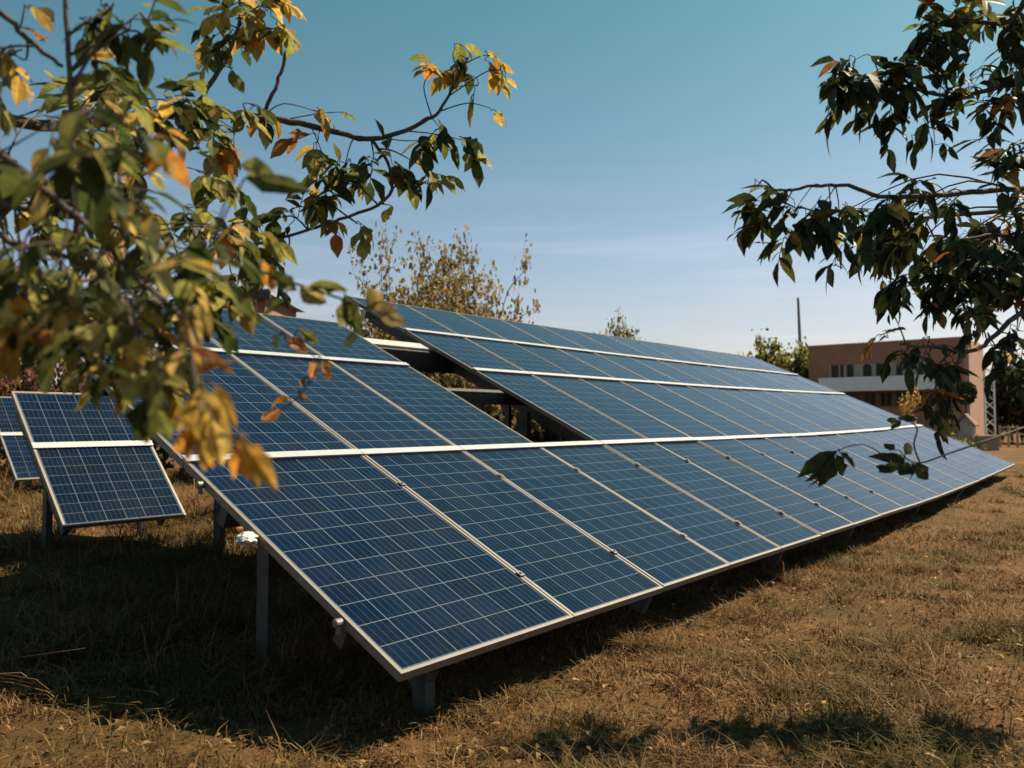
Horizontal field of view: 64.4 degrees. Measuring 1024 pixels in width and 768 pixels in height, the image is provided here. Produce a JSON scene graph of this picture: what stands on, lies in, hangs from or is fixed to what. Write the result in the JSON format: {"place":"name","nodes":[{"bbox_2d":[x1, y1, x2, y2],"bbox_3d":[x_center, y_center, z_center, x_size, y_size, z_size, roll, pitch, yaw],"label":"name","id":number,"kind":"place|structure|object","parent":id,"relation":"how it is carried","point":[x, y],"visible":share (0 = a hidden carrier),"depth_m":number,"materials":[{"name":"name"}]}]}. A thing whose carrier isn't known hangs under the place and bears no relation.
{"place":"outdoors","nodes":[
{"label":"outdoors","id":0,"kind":"place"},
{"bbox_2d":[0,426,1023,767],"bbox_3d":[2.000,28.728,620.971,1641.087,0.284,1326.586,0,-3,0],"label":"ground","id":1,"kind":"structure","parent":0,"point":[1012,454],"depth_m":4.41,"materials":[{"name":"brown plant"}]},
{"bbox_2d":[0,397,39,492],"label":"solar array","id":2,"kind":"object","parent":1,"relation":"on","point":[17,453],"visible":0.21,"depth_m":13.04,"materials":[{"name":"glass"}]},
{"bbox_2d":[0,356,86,476],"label":"shrub","id":3,"kind":"object","parent":1,"relation":"on","point":[8,385],"visible":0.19,"depth_m":16.27,"materials":[{"name":"brown plant"}]},
{"bbox_2d":[10,391,185,551],"bbox_3d":[-4.107,0.898,8.044,1.345,1.652,1.160,-2,-3,39],"label":"solar array","id":4,"kind":"object","parent":1,"relation":"on","point":[92,464],"visible":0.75,"depth_m":7.91,"materials":[{"name":"glass"}]},
{"bbox_2d":[58,376,186,478],"bbox_3d":[-7.965,1.131,16.844,2.936,3.581,2.809,0,-3,0],"label":"shrub","id":5,"kind":"object","parent":1,"relation":"on","point":[164,457],"visible":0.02,"depth_m":16.55,"materials":[{"name":"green plant"}]},
{"bbox_2d":[226,526,242,532],"bbox_3d":[-2.858,1.490,8.542,0.363,0.283,0.334,2,-3,-34],"label":"soil heap","id":6,"kind":"object","parent":1,"relation":"on","point":[235,528],"visible":0.08,"depth_m":8.39,"materials":[{"name":"brown soil"}]},
{"bbox_2d":[235,531,258,545],"bbox_3d":[-1.315,0.769,4.052,0.103,0.072,0.178,0,-3,0],"label":"plastic bag","id":7,"kind":"object","parent":1,"relation":"on","point":[247,538],"visible":0.99,"depth_m":4.00,"materials":[{"name":"white plastic"}]},
{"bbox_2d":[194,289,303,316],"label":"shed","id":8,"kind":"structure","parent":1,"relation":"on","point":[263,298],"depth_m":15.32,"materials":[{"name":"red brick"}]},
{"bbox_2d":[0,0,516,490],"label":"tree","id":9,"kind":"object","parent":1,"relation":"on","point":[60,318],"visible":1,"depth_m":1.73,"materials":[{"name":"green plant"}]},
{"bbox_2d":[332,217,540,388],"bbox_3d":[-1.871,-1.123,20.866,5.202,6.827,5.823,2,-4,-44],"label":"tree","id":10,"kind":"object","parent":1,"relation":"on","point":[435,290],"visible":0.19,"depth_m":20.27,"materials":[{"name":"green plant"}]},
{"bbox_2d":[429,373,465,388],"bbox_3d":[-1.766,0.739,14.975,2.318,2.966,2.642,1,-3,-23],"label":"shrub","id":11,"kind":"object","parent":1,"relation":"on","point":[447,380],"visible":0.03,"depth_m":15.00,"materials":[{"name":"green plant"}]},
{"bbox_2d":[451,374,503,413],"bbox_3d":[-0.890,0.982,15.637,2.287,2.700,2.616,2,-3,-32],"label":"shrub","id":12,"kind":"object","parent":1,"relation":"on","point":[466,385],"visible":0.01,"depth_m":15.67,"materials":[{"name":"green plant"}]},
{"bbox_2d":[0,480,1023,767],"bbox_3d":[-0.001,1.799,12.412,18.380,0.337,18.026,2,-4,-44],"label":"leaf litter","id":13,"kind":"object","parent":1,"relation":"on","point":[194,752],"visible":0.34,"depth_m":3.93,"materials":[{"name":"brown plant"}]},
{"bbox_2d":[18,285,1014,716],"bbox_3d":[2.769,0.517,11.904,5.634,3.127,17.309,-2,-3,39],"label":"solar array","id":14,"kind":"object","parent":1,"relation":"on","point":[408,521],"visible":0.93,"depth_m":6.47,"materials":[{"name":"glass"}]},
{"bbox_2d":[487,405,565,442],"bbox_3d":[-0.074,1.274,14.939,2.240,2.790,2.587,-2,-3,43],"label":"shrub","id":15,"kind":"object","parent":1,"relation":"on","point":[539,434],"visible":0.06,"depth_m":14.31,"materials":[{"name":"green plant"}]},
{"bbox_2d":[593,307,639,339],"bbox_3d":[3.531,-0.106,30.023,2.484,5.576,2.514,0,-3,0],"label":"tree","id":16,"kind":"object","parent":1,"relation":"on","point":[615,332],"visible":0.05,"depth_m":30.27,"materials":[{"name":"green plant"}]},
{"bbox_2d":[738,328,807,374],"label":"tree","id":17,"kind":"object","parent":1,"relation":"on","point":[773,347],"visible":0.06,"depth_m":43.12,"materials":[{"name":"green plant"}]},
{"bbox_2d":[778,336,808,379],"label":"tree","id":18,"kind":"object","parent":1,"relation":"on","point":[800,358],"visible":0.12,"depth_m":42.61,"materials":[{"name":"green plant"}]},
{"bbox_2d":[797,297,801,351],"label":"pole","id":19,"kind":"object","parent":1,"relation":"on","point":[799,322],"visible":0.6,"depth_m":48.15,"materials":[{"name":"grey metal"}]},
{"bbox_2d":[723,0,1023,486],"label":"tree","id":20,"kind":"object","parent":1,"relation":"on","point":[980,273],"visible":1,"depth_m":3.08,"materials":[{"name":"green plant"}]},
{"bbox_2d":[807,336,983,438],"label":"building","id":21,"kind":"structure","parent":1,"relation":"on","point":[840,368],"depth_m":39.10,"materials":[{"name":"brick"}]},
{"bbox_2d":[831,365,838,377],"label":"window","id":22,"kind":"structure","parent":21,"relation":"in","point":[834,368],"depth_m":40.97,"materials":[{"name":"grey glass"}]},
{"bbox_2d":[840,365,843,377],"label":"window","id":23,"kind":"structure","parent":21,"relation":"in","point":[841,366],"depth_m":40.74,"materials":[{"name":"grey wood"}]},
{"bbox_2d":[846,364,853,376],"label":"window","id":24,"kind":"structure","parent":21,"relation":"in","point":[850,367],"depth_m":40.47,"materials":[{"name":"grey glass"}]},
{"bbox_2d":[849,392,860,400],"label":"window","id":25,"kind":"structure","parent":21,"relation":"in","point":[856,395],"depth_m":40.25,"materials":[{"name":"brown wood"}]},
{"bbox_2d":[863,363,871,376],"bbox_3d":[17.456,-0.663,39.920,0.424,0.680,0.130,-2,-3,41],"label":"window","id":26,"kind":"structure","parent":21,"relation":"in","point":[867,368],"depth_m":39.93,"materials":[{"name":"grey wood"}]},
{"bbox_2d":[863,392,876,406],"bbox_3d":[17.536,0.754,39.807,0.610,0.749,0.100,-2,-3,41],"label":"window","id":27,"kind":"structure","parent":21,"relation":"in","point":[869,397],"depth_m":39.77,"materials":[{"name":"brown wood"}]},
{"bbox_2d":[876,363,882,375],"bbox_3d":[17.886,-0.676,39.563,0.324,0.675,0.100,-2,-3,41],"label":"window","id":28,"kind":"structure","parent":21,"relation":"in","point":[878,365],"depth_m":39.59,"materials":[{"name":"grey glass"}]},
{"bbox_2d":[879,391,892,406],"bbox_3d":[18.093,0.732,39.318,0.595,0.749,0.100,-2,-3,41],"label":"window","id":29,"kind":"structure","parent":21,"relation":"in","point":[886,400],"depth_m":39.29,"materials":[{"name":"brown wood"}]},
{"bbox_2d":[896,362,902,375],"bbox_3d":[18.560,-0.705,38.950,0.314,0.680,0.130,-2,-3,41],"label":"window","id":30,"kind":"structure","parent":21,"relation":"in","point":[899,369],"depth_m":38.96,"materials":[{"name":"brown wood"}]},
{"bbox_2d":[895,391,908,406],"bbox_3d":[18.638,0.711,38.837,0.581,0.749,0.100,-2,-3,41],"label":"window","id":31,"kind":"structure","parent":21,"relation":"in","point":[898,394],"depth_m":38.88,"materials":[{"name":"brown glass"}]},
{"bbox_2d":[913,391,921,406],"bbox_3d":[19.134,0.692,38.402,0.481,0.749,0.100,-2,-3,41],"label":"window","id":32,"kind":"structure","parent":21,"relation":"in","point":[920,392],"depth_m":38.35,"materials":[{"name":"brown glass"}]},
{"bbox_2d":[918,361,923,374],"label":"window","id":33,"kind":"structure","parent":21,"relation":"in","point":[920,362],"depth_m":38.33,"materials":[{"name":"black glass"}]},
{"bbox_2d":[924,390,932,405],"bbox_3d":[19.510,0.677,38.071,0.344,0.749,0.100,-2,-3,41],"label":"window","id":34,"kind":"structure","parent":21,"relation":"in","point":[928,402],"depth_m":38.05,"materials":[{"name":"black glass"}]},
{"bbox_2d":[897,385,920,422],"bbox_3d":[15.201,1.330,30.937,1.086,2.680,0.888,0,-3,0],"label":"young tree","id":35,"kind":"object","parent":1,"relation":"on","point":[903,409],"visible":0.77,"depth_m":30.98,"materials":[{"name":"yellow plant"}]},
{"bbox_2d":[930,397,954,433],"bbox_3d":[17.461,1.438,32.881,1.096,2.607,0.980,0,-3,0],"label":"shrub","id":36,"kind":"object","parent":1,"relation":"on","point":[936,414],"visible":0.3,"depth_m":32.94,"materials":[{"name":"green plant"}]},
{"bbox_2d":[930,420,986,449],"bbox_3d":[13.664,1.806,26.423,1.684,1.300,4.466,0,-3,-5],"label":"hedge","id":37,"kind":"object","parent":1,"relation":"on","point":[963,437],"visible":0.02,"depth_m":25.02,"materials":[{"name":"green plant"}]},
{"bbox_2d":[953,381,977,413],"bbox_3d":[18.945,1.304,33.970,0.954,2.896,0.958,0,-3,0],"label":"ball tree","id":38,"kind":"object","parent":1,"relation":"on","point":[970,388],"visible":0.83,"depth_m":33.79,"materials":[{"name":"green plant"}]},
{"bbox_2d":[955,414,978,444],"bbox_3d":[17.894,1.931,31.983,0.720,1.531,0.700,-2,-3,41],"label":"kiosk","id":39,"kind":"object","parent":1,"relation":"on","point":[964,419],"visible":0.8,"depth_m":31.81,"materials":[{"name":"brown wood"}]},
{"bbox_2d":[970,435,998,450],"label":"wall","id":40,"kind":"structure","parent":1,"relation":"on","point":[992,445],"depth_m":31.12,"materials":[{"name":"brick"}]},
{"bbox_2d":[983,362,995,434],"bbox_3d":[19.371,0.974,33.139,0.468,3.727,0.368,0,-3,0],"label":"lattice mast","id":41,"kind":"object","parent":1,"relation":"on","point":[985,415],"visible":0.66,"depth_m":32.97,"materials":[{"name":"white paint"}]},
{"bbox_2d":[985,349,1023,442],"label":"tree","id":42,"kind":"object","parent":1,"relation":"on","point":[1008,409],"visible":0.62,"depth_m":41.44,"materials":[{"name":"green plant"}]},
{"bbox_2d":[998,425,1023,446],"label":"fence","id":43,"kind":"object","parent":1,"relation":"on","point":[1017,434],"visible":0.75,"depth_m":35.51,"materials":[{"name":"wood"}]},
{"bbox_2d":[1017,403,1023,433],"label":"tree","id":44,"kind":"object","parent":1,"relation":"on","point":[1022,419],"visible":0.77,"depth_m":40.37,"materials":[{"name":"green plant"}]},
{"bbox_2d":[0,0,1023,383],"label":"sky","id":45,"kind":"structure","parent":0,"point":[629,133],"materials":[{"name":"blue"}]}
]}

